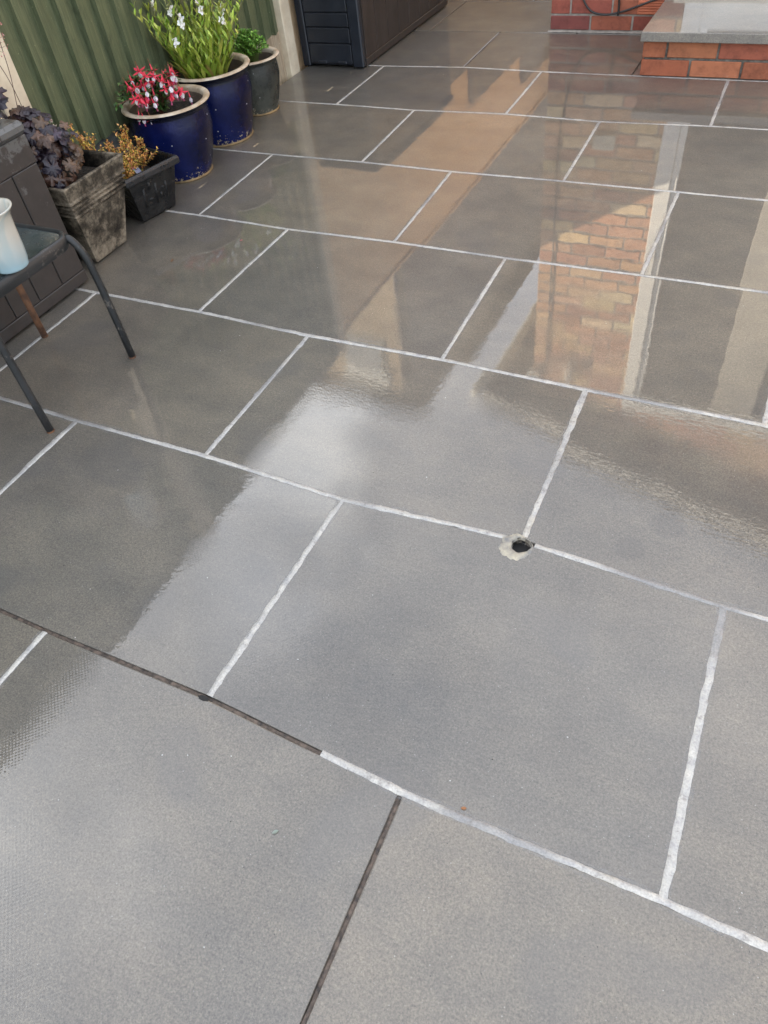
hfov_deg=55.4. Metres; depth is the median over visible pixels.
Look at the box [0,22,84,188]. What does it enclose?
heuchera
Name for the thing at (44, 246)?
side table
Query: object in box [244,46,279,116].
plant pot
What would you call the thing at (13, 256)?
pot
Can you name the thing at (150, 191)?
square trough
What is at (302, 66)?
post
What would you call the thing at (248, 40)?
leafy herb
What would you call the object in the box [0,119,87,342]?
storage bin
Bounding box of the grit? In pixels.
[5,74,752,1015]
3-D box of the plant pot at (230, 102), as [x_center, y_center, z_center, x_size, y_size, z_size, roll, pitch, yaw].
[-0.780,-1.925,3.433,0.378,0.306,0.377,16,52,21]
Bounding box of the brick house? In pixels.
[548,0,664,33]
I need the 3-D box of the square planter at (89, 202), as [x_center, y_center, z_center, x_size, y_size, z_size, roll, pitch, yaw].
[-1.147,-1.136,2.751,0.315,0.314,0.315,16,52,21]
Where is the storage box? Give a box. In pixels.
[294,0,447,67]
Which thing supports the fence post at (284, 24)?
on the ground
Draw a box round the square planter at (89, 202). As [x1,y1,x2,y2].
[47,149,126,262]
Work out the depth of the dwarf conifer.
2.88 m
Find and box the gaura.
[129,0,243,78]
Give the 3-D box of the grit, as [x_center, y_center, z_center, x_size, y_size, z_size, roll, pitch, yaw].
[0.140,-0.668,2.355,2.500,0.001,4.084,16,52,21]
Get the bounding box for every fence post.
[0,33,31,118]
[272,0,299,79]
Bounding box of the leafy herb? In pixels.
[228,28,268,62]
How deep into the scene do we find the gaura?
3.20 m
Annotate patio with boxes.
[0,0,767,1023]
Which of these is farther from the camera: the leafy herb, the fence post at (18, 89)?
the leafy herb
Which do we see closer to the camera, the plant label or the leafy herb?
the plant label
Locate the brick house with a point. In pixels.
(608, 16)
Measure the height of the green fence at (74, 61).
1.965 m
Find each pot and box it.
[0,198,28,274]
[121,84,212,183]
[175,52,253,147]
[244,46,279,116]
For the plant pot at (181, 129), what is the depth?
3.08 m
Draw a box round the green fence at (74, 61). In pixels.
[0,0,287,152]
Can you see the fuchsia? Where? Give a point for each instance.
(153, 88)
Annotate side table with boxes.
[0,222,135,433]
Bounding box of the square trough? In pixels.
[121,144,179,221]
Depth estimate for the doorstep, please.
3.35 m
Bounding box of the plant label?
[131,162,140,173]
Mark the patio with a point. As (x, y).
(250, 562)
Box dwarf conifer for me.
[68,122,157,178]
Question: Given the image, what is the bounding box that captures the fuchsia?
[113,61,195,126]
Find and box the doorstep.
[640,0,767,79]
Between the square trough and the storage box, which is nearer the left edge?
the square trough
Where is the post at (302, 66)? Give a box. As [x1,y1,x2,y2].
[288,0,306,70]

